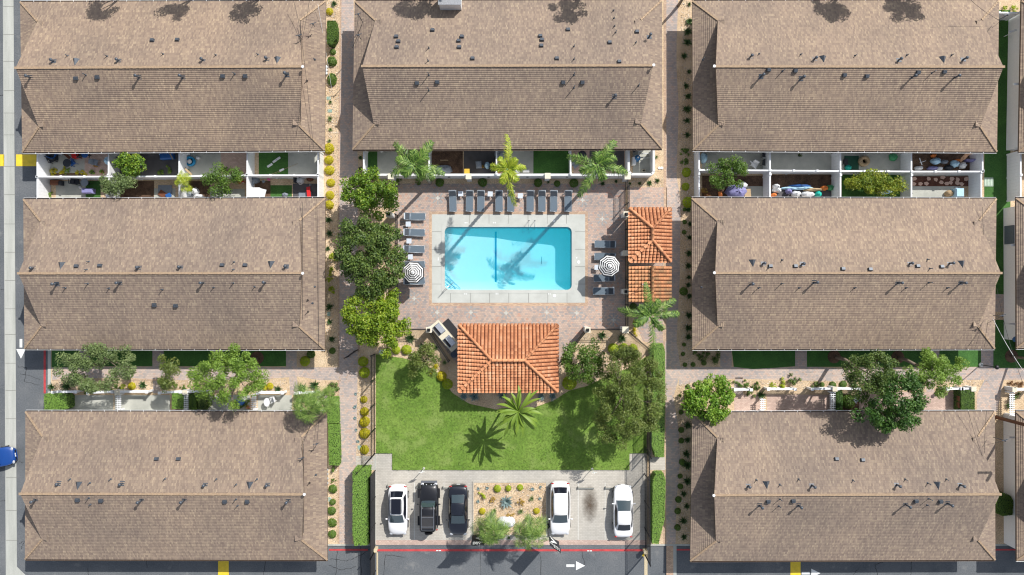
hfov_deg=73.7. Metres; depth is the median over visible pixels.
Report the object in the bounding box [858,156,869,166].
fire ring
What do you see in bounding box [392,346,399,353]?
ball shrub
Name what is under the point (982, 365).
lamp post
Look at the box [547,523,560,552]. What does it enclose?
banner
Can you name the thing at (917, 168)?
covered item
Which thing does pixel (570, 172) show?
vinyl fence
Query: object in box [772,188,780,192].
clutter
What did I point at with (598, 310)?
pool deck
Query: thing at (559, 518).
parked car
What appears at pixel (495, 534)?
fan palm
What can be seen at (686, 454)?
spiky plant
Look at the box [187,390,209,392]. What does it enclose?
picket fence
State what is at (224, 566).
yellow stripe
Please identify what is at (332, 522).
ball shrub
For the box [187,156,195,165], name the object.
paddling pool
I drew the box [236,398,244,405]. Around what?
exercise ball
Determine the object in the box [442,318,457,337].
rubber mat
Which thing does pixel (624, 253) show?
stucco pillar
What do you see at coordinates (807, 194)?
clutter
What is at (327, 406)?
fan palm
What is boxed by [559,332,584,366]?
iron fence
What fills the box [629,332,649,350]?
iron fence
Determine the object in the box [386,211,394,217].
stucco pillar
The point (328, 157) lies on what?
ball shrub
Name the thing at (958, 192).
covered grill
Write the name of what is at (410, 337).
spiky plant
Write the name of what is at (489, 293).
concrete joints
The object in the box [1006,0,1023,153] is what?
apartment building
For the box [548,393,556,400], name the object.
agave
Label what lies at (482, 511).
ball shrub
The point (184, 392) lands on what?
stucco pillar
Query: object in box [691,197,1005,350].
apartment building
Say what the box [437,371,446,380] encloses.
ball shrub
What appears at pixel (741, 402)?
patio pavers
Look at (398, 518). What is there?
parked car
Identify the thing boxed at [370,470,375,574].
screened fence
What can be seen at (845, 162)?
patio chair
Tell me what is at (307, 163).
patio slab
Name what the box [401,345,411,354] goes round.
ball shrub
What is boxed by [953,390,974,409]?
grass patch
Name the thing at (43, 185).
vinyl fence
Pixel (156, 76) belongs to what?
apartment building
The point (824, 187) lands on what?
clutter
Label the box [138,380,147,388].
spiky plant
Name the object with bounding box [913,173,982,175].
cool pavers
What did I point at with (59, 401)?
hedge
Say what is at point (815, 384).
bush
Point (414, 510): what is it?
bay line
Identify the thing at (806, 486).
apartment building
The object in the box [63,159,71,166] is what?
patio table
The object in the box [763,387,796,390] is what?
picket fence
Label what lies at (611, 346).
ball shrub
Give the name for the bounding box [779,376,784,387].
bush
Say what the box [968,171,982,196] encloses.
vinyl fence
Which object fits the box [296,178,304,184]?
armchair
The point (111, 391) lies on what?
picket fence
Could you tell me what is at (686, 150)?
bush
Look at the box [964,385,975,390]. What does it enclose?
stucco pillar
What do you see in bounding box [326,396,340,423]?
hedge
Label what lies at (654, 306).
feather palm
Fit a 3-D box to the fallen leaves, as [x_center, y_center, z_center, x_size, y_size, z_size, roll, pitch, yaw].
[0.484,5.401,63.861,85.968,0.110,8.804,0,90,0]
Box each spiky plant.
[60,381,70,390]
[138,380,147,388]
[309,380,319,389]
[326,303,333,310]
[405,334,414,344]
[598,331,607,339]
[618,334,625,343]
[680,517,686,523]
[681,461,690,469]
[682,27,691,35]
[682,38,691,45]
[682,105,691,113]
[683,422,691,430]
[683,450,690,458]
[683,476,690,485]
[684,18,691,24]
[685,323,691,331]
[757,390,765,400]
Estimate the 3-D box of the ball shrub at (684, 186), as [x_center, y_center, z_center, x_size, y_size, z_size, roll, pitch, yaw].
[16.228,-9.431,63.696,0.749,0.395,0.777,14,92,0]
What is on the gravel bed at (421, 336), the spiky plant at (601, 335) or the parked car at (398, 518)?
the spiky plant at (601, 335)
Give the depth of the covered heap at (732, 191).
62.83 m
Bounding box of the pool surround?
[432,214,584,302]
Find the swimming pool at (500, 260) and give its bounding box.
[441,224,574,292]
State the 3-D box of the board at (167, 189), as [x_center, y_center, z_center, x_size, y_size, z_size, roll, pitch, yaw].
[-32.450,-9.075,63.855,1.300,0.046,1.000,0,90,0]
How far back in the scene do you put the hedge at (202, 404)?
63.14 m
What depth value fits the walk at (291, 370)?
63.90 m
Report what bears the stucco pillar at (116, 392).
on the gravel bed at (421, 336)
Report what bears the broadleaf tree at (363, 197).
on the gravel bed at (421, 336)
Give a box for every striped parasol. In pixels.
[403,262,423,282]
[598,255,619,276]
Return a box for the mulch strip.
[912,176,967,185]
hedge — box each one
[44,393,74,409]
[171,393,188,408]
[188,393,197,409]
[198,393,208,409]
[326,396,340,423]
[327,20,338,48]
[328,423,341,465]
[352,464,371,545]
[649,343,665,456]
[650,470,665,543]
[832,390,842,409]
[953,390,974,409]
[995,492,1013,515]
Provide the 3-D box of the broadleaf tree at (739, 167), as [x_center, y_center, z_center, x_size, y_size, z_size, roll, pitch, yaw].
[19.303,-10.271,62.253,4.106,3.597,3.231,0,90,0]
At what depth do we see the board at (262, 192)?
63.17 m
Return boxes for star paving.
[408,292,420,304]
[431,191,443,204]
[431,306,443,318]
[464,306,476,318]
[500,306,512,318]
[540,306,552,318]
[570,306,582,318]
[576,195,588,206]
[596,212,608,224]
[607,313,619,325]
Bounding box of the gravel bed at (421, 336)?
[51,0,1023,543]
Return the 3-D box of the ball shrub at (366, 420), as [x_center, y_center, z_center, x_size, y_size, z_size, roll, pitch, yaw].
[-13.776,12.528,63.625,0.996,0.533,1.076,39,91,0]
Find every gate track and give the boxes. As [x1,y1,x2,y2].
[376,552,377,574]
[644,554,647,574]
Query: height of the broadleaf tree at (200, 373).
6.366 m
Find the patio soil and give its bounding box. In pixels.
[50,151,972,409]
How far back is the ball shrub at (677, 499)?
63.67 m
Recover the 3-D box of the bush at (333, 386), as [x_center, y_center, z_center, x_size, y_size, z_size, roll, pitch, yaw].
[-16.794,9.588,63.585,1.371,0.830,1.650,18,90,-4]
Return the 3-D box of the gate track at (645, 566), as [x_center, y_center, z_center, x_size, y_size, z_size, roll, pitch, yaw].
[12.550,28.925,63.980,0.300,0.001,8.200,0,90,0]
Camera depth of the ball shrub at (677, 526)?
63.68 m
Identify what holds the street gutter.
on the ground at (28, 396)
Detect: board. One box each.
[158,185,171,195]
[158,190,166,196]
[260,188,265,196]
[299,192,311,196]
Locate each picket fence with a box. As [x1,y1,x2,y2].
[51,390,81,393]
[86,389,118,393]
[119,389,153,392]
[158,389,186,393]
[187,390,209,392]
[256,390,286,393]
[731,387,752,390]
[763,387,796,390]
[806,386,832,390]
[838,387,860,389]
[939,386,963,390]
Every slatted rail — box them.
[116,393,123,409]
[183,393,190,409]
[251,393,257,409]
[759,398,765,410]
[828,391,835,409]
[1005,391,1014,414]
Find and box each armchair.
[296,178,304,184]
[484,162,489,168]
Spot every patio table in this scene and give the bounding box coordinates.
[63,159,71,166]
[81,179,90,185]
[251,187,259,196]
[264,398,269,406]
[578,151,586,158]
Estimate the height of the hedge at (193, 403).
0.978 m
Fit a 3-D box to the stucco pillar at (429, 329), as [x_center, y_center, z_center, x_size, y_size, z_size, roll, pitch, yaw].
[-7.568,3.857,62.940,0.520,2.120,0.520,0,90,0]
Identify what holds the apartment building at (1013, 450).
on the ground at (28, 396)
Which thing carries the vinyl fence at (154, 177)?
on the gravel bed at (421, 336)
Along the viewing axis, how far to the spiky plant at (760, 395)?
63.67 m
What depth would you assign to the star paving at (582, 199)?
63.89 m
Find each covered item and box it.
[914,166,922,170]
[926,166,937,170]
[930,157,940,164]
[943,165,953,170]
[950,160,959,167]
[958,162,966,168]
[963,159,975,161]
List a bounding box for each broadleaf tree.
[52,342,136,394]
[99,172,137,196]
[112,151,146,177]
[156,354,180,392]
[186,342,269,411]
[200,161,243,196]
[332,213,407,301]
[339,165,399,220]
[340,285,411,358]
[407,341,440,379]
[510,512,548,550]
[561,337,610,384]
[592,344,667,450]
[680,373,735,425]
[704,154,748,190]
[835,348,899,403]
[850,369,930,434]
[898,347,970,398]
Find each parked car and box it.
[385,484,408,534]
[417,480,439,534]
[446,483,469,534]
[548,481,572,534]
[612,484,635,536]
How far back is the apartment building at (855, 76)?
60.25 m
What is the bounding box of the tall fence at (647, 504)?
[644,447,650,566]
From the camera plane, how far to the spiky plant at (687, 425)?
63.76 m
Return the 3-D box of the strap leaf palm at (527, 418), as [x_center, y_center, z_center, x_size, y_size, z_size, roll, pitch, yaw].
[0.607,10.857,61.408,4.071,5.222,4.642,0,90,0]
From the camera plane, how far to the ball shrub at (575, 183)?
63.66 m
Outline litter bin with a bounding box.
[451,350,457,357]
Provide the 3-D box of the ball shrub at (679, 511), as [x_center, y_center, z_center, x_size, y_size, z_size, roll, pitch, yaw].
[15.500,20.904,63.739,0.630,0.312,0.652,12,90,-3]
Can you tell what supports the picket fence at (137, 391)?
on the gravel bed at (421, 336)
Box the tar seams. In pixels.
[0,95,911,574]
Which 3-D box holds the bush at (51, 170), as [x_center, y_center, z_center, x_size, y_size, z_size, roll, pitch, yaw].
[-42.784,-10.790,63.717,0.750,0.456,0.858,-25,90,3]
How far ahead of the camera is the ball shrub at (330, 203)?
63.58 m
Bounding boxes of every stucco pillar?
[114,389,125,394]
[182,389,190,394]
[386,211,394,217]
[388,173,395,181]
[426,326,432,332]
[466,173,471,181]
[544,173,550,180]
[583,326,590,332]
[620,250,627,255]
[620,326,628,332]
[621,211,628,217]
[621,289,628,293]
[622,173,630,181]
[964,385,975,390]
[1004,386,1016,391]
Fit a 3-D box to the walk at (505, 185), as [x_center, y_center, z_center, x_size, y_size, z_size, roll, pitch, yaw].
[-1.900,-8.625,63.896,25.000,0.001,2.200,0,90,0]
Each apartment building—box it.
[14,0,325,153]
[17,197,325,350]
[19,410,327,560]
[352,0,662,150]
[690,410,1007,561]
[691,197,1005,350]
[692,0,1010,153]
[1003,197,1023,349]
[1003,410,1023,561]
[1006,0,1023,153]
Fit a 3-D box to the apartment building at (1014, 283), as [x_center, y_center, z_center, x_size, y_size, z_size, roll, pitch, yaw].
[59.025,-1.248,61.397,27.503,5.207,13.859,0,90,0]
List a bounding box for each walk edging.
[52,0,359,543]
[663,0,672,574]
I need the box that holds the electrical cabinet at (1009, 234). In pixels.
[1004,225,1013,243]
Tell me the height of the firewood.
0.810 m
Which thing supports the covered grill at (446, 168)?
on the gravel bed at (421, 336)
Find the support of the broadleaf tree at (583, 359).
on the gravel bed at (421, 336)
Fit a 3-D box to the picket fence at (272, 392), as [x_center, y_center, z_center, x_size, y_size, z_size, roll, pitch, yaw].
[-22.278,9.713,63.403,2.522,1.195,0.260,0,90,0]
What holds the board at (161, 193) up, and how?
on the board at (167, 189)
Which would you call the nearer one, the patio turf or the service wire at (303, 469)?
the service wire at (303, 469)
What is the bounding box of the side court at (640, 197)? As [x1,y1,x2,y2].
[628,187,666,343]
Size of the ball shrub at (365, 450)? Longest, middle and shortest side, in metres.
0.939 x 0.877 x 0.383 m
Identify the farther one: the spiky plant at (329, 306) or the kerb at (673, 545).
the kerb at (673, 545)
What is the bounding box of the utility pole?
[995,415,1023,425]
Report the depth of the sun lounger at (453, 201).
63.54 m
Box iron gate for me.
[627,185,629,210]
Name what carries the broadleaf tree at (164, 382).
on the gravel bed at (421, 336)
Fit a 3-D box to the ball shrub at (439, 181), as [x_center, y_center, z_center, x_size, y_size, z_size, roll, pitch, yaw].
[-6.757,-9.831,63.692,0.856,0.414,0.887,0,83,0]
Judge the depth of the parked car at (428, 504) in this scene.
62.89 m
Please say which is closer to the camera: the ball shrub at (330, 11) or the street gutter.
the ball shrub at (330, 11)
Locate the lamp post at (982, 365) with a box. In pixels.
[978,363,998,369]
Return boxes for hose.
[889,153,897,160]
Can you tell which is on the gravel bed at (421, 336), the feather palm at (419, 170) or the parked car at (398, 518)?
the feather palm at (419, 170)
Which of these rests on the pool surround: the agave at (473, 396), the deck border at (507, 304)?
the deck border at (507, 304)
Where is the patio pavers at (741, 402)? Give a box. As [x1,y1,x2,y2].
[85,150,954,411]
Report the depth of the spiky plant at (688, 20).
63.75 m
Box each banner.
[471,528,485,545]
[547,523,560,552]
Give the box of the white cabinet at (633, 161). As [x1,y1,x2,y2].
[631,157,635,165]
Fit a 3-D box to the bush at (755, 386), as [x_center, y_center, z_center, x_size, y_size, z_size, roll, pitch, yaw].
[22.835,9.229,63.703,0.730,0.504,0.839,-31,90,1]
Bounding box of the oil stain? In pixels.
[586,495,593,513]
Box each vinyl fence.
[36,152,50,197]
[36,174,323,179]
[107,153,119,196]
[178,153,187,196]
[246,152,254,196]
[317,152,323,196]
[363,151,367,172]
[428,151,431,169]
[568,151,571,174]
[693,152,700,196]
[699,169,980,174]
[762,152,771,196]
[831,153,841,196]
[900,153,912,196]
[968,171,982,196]
[969,153,983,171]
[999,11,1019,20]
[1006,151,1022,201]
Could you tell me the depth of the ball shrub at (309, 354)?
63.62 m
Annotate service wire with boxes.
[302,44,313,148]
[302,202,302,319]
[303,444,303,532]
[317,231,318,323]
[993,319,1023,371]
[997,291,1023,384]
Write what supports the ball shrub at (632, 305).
on the side court at (640, 197)
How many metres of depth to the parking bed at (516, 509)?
63.94 m
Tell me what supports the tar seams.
on the ground at (28, 396)
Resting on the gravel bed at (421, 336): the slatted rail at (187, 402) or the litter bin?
the slatted rail at (187, 402)
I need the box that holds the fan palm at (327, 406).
[308,385,340,415]
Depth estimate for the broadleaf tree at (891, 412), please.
57.87 m
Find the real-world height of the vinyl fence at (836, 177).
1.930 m
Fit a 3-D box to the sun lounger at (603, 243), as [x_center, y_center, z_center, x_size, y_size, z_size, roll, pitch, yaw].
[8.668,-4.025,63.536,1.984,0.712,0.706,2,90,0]
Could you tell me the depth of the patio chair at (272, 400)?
63.44 m
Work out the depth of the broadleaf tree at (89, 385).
60.03 m
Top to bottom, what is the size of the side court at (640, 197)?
0.001 m
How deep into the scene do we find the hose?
63.58 m
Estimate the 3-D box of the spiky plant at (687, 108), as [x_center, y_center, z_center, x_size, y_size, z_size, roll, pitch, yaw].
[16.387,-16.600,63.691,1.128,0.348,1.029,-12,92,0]
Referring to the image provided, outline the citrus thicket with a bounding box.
[843,168,908,196]
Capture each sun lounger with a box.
[403,228,424,236]
[403,245,424,252]
[403,278,424,284]
[404,212,425,219]
[404,261,424,267]
[449,190,456,211]
[466,190,473,211]
[477,190,484,211]
[495,190,502,211]
[507,190,514,211]
[526,190,533,211]
[538,190,545,211]
[550,190,557,211]
[564,190,571,211]
[593,287,614,294]
[594,240,615,247]
[594,253,615,259]
[594,274,615,281]
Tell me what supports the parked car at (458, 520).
on the parking court at (596, 524)
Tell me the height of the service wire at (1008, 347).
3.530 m
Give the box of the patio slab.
[50,151,960,411]
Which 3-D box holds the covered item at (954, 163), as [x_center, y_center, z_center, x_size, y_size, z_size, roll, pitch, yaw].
[41.271,-11.526,63.670,0.707,1.118,0.718,0,90,0]
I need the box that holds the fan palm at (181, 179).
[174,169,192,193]
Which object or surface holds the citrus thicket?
on the gravel bed at (421, 336)
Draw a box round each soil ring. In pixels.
[251,351,263,363]
[828,350,840,362]
[891,351,903,363]
[1005,350,1017,362]
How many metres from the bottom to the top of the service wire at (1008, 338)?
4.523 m
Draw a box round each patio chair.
[44,155,57,163]
[70,158,76,166]
[71,178,79,184]
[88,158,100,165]
[269,396,276,403]
[749,159,759,168]
[842,158,848,165]
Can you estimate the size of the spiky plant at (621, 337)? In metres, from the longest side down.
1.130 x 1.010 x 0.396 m
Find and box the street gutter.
[3,0,24,574]
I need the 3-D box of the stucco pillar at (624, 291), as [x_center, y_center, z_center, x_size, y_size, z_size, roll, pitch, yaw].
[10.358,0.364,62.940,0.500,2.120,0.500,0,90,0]
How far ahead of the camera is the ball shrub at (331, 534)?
63.66 m
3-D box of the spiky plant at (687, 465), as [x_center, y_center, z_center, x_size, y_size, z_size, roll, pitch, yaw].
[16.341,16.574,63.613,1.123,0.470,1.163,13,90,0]
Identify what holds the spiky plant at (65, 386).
on the gravel bed at (421, 336)
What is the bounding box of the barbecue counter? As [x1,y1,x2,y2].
[430,320,457,352]
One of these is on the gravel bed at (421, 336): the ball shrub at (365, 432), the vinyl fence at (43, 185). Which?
the ball shrub at (365, 432)
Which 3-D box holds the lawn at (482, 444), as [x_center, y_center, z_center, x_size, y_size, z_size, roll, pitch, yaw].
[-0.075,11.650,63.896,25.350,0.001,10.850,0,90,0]
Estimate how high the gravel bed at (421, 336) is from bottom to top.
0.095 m
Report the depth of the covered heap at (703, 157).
63.20 m
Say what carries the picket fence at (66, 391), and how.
on the gravel bed at (421, 336)
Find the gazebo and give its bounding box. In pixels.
[457,323,558,392]
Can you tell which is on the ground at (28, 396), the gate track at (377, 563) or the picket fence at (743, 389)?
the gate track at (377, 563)
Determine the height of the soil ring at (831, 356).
0.060 m
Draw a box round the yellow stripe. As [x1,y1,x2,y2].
[0,154,800,574]
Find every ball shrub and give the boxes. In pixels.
[128,382,135,389]
[266,383,272,389]
[300,356,309,366]
[307,351,314,357]
[324,155,333,164]
[324,165,334,174]
[325,143,334,153]
[326,8,333,15]
[326,178,335,186]
[326,191,334,199]
[326,200,333,208]
[327,56,336,66]
[327,73,336,85]
[328,484,336,493]
[328,506,335,514]
[328,518,336,526]
[328,530,335,538]
[329,347,335,353]
[329,499,335,504]
[358,356,367,366]
[359,367,369,377]
[359,416,369,426]
[359,428,369,438]
[360,396,367,402]
[360,407,368,415]
[360,445,368,454]
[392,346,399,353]
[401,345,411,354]
[435,178,443,186]
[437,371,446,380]
[442,378,452,388]
[478,178,486,186]
[479,508,485,514]
[494,485,500,492]
[517,484,522,490]
[533,508,539,513]
[534,178,541,186]
[554,180,559,186]
[562,376,576,389]
[569,179,577,187]
[608,343,618,351]
[630,303,636,309]
[674,508,680,513]
[674,524,680,530]
[675,496,681,502]
[679,287,687,295]
[679,458,685,465]
[682,167,690,176]
[682,183,688,190]
[682,197,690,207]
[839,380,846,386]
[843,394,854,408]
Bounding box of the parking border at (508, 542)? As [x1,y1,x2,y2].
[376,540,646,544]
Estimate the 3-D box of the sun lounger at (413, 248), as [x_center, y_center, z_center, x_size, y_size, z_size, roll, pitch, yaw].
[-9.117,-3.575,63.536,1.984,0.712,0.706,2,90,0]
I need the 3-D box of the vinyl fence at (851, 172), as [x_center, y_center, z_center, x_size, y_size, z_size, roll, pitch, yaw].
[29.968,-10.619,63.035,25.934,1.930,0.228,0,90,0]
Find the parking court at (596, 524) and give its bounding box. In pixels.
[376,453,646,539]
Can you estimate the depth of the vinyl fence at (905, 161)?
62.91 m
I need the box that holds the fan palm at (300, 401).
[290,380,327,424]
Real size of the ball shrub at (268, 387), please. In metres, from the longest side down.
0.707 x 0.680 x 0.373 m
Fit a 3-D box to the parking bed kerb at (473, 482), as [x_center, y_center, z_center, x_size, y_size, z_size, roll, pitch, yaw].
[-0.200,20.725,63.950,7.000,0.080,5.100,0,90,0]
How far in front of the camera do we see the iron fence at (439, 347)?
62.79 m
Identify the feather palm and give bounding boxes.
[390,140,445,184]
[490,134,525,206]
[566,140,627,198]
[617,281,679,359]
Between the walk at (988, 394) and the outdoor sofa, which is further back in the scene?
the walk at (988, 394)
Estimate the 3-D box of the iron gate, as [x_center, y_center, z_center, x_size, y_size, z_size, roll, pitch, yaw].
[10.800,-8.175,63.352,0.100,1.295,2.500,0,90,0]
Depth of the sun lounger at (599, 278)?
63.54 m
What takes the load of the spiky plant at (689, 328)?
on the gravel bed at (421, 336)
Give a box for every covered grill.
[436,165,452,173]
[951,188,963,196]
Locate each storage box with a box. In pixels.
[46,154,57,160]
[50,180,60,184]
[82,188,95,193]
[475,161,481,168]
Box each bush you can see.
[49,168,57,175]
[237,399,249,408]
[323,382,339,396]
[328,286,334,293]
[680,148,689,155]
[680,158,688,164]
[698,351,709,361]
[711,351,720,364]
[746,385,755,397]
[753,381,760,390]
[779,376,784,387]
[788,373,801,384]
[811,381,818,387]
[1009,392,1021,399]
[1015,381,1023,387]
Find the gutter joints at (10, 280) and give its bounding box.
[3,6,17,540]
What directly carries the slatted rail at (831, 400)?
on the gravel bed at (421, 336)
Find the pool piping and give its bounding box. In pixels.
[632,150,649,157]
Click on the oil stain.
(590, 506)
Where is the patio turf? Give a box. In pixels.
[86,151,899,197]
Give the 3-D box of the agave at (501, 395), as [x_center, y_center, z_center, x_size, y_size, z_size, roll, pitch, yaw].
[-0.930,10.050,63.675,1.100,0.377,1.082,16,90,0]
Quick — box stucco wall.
[378,174,623,178]
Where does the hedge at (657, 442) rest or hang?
on the gravel bed at (421, 336)
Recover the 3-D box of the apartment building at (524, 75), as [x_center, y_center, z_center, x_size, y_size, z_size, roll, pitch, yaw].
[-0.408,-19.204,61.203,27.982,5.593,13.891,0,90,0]
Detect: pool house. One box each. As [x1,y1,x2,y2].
[628,207,671,262]
[629,266,671,302]
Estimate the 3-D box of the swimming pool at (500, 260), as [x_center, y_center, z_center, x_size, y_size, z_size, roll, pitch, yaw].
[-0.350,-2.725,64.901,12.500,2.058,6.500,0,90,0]
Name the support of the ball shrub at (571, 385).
on the gravel bed at (421, 336)
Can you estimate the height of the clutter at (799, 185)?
0.908 m
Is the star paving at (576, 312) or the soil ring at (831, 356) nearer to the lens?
the soil ring at (831, 356)
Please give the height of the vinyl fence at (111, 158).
1.930 m
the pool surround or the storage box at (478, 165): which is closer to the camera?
the storage box at (478, 165)
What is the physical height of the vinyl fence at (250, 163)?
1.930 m
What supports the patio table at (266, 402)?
on the patio slab
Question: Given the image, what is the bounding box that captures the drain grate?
[984,177,992,185]
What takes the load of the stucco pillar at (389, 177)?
on the gravel bed at (421, 336)
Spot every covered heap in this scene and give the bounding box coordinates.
[186,191,193,196]
[192,187,199,194]
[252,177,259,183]
[700,152,706,163]
[724,185,746,196]
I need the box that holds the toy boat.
[306,187,310,196]
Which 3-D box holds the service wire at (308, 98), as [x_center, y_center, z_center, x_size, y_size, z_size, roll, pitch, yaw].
[-17.962,-16.908,60.049,0.026,1.326,9.229,-4,90,0]
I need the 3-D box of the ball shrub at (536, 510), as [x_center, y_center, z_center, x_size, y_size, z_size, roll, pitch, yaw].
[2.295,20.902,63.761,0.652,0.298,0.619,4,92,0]
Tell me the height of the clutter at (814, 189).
0.916 m
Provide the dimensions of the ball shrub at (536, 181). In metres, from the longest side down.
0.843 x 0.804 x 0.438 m
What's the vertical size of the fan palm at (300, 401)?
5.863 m
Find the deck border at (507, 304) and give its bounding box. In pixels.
[429,211,587,305]
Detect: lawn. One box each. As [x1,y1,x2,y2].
[51,10,1023,368]
[376,354,646,469]
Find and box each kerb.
[48,350,1008,574]
[472,481,546,535]
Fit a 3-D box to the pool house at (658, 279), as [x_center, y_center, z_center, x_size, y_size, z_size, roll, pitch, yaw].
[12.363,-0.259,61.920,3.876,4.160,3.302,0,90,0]
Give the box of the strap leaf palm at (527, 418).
[496,385,541,438]
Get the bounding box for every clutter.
[772,184,779,188]
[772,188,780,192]
[781,186,799,189]
[785,189,791,193]
[789,184,810,186]
[791,191,800,196]
[798,187,812,189]
[801,191,814,196]
[803,188,822,191]
[814,191,821,196]
[820,185,827,190]
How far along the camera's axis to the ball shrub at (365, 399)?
63.67 m
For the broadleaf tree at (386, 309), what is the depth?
59.70 m
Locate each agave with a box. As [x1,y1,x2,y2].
[460,393,468,400]
[469,393,478,400]
[497,393,506,400]
[501,496,511,510]
[538,393,544,400]
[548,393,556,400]
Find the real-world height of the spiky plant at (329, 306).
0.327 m
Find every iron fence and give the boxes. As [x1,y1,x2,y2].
[370,354,374,458]
[394,213,397,320]
[429,333,449,362]
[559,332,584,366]
[625,181,628,325]
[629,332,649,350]
[647,356,651,458]
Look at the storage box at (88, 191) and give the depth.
63.33 m
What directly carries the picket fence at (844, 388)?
on the gravel bed at (421, 336)
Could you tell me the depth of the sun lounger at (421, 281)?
63.54 m
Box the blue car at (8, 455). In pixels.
[0,445,17,466]
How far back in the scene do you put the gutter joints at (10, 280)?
63.98 m
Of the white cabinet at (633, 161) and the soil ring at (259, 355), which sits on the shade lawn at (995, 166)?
the soil ring at (259, 355)
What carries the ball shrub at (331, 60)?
on the gravel bed at (421, 336)
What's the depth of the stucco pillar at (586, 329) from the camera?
62.10 m
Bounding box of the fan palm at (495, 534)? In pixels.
[468,509,511,545]
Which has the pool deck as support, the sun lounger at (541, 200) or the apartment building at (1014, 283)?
the sun lounger at (541, 200)
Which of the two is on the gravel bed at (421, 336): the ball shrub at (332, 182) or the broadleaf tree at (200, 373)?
the ball shrub at (332, 182)
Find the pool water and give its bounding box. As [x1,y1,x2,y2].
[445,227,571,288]
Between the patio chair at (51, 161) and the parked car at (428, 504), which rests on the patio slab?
the patio chair at (51, 161)
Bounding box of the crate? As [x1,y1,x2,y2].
[745,189,750,196]
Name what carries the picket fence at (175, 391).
on the gravel bed at (421, 336)
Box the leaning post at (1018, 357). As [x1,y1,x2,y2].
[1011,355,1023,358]
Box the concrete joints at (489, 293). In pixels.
[432,214,584,302]
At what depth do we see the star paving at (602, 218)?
63.89 m
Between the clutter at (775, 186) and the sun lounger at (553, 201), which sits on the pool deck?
the sun lounger at (553, 201)
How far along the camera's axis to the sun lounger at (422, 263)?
63.54 m
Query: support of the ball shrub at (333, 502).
on the gravel bed at (421, 336)
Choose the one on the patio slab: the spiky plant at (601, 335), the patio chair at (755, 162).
the patio chair at (755, 162)
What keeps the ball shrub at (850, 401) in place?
on the patio soil
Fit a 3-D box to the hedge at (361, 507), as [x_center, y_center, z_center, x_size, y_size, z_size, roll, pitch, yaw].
[-13.828,20.072,63.136,1.603,1.769,7.141,0,90,0]
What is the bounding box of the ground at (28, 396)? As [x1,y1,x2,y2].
[0,0,1023,574]
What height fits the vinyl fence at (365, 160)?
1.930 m
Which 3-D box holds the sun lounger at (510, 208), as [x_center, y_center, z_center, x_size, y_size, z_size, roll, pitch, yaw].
[-0.100,-8.043,63.536,0.706,0.712,1.984,2,90,0]
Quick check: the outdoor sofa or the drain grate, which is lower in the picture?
the drain grate
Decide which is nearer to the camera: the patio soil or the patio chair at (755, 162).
the patio chair at (755, 162)
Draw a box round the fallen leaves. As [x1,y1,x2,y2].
[58,310,972,390]
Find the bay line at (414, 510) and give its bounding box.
[414,482,414,539]
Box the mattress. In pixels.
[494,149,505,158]
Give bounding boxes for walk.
[52,0,357,543]
[375,184,624,206]
[665,0,1023,543]
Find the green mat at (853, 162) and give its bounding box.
[844,156,858,169]
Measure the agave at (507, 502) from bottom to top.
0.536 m
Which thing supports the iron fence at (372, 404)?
on the gravel bed at (421, 336)
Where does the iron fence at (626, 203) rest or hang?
on the gravel bed at (421, 336)
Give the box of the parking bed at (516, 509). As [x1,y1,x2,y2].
[474,483,545,534]
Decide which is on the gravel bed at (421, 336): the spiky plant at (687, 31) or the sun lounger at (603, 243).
the spiky plant at (687, 31)
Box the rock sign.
[497,516,514,527]
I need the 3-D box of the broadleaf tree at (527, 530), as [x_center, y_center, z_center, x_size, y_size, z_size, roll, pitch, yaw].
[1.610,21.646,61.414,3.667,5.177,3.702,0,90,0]
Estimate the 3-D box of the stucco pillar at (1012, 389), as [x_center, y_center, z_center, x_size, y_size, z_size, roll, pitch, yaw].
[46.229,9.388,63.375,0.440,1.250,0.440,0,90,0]
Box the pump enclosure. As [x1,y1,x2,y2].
[625,150,654,177]
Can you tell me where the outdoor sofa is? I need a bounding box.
[159,153,175,159]
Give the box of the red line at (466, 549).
[44,350,1014,550]
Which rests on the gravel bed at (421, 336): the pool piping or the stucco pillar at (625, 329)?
the stucco pillar at (625, 329)
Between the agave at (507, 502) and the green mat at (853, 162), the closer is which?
the agave at (507, 502)
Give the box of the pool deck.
[395,187,624,365]
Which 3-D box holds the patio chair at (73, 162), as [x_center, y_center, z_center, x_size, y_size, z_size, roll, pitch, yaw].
[-40.817,-11.644,63.414,0.556,0.951,0.550,-30,90,0]
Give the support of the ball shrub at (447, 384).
on the gravel bed at (421, 336)
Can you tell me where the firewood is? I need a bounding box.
[944,190,953,196]
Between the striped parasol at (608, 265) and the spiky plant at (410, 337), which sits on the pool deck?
the striped parasol at (608, 265)
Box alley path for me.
[995,294,1003,311]

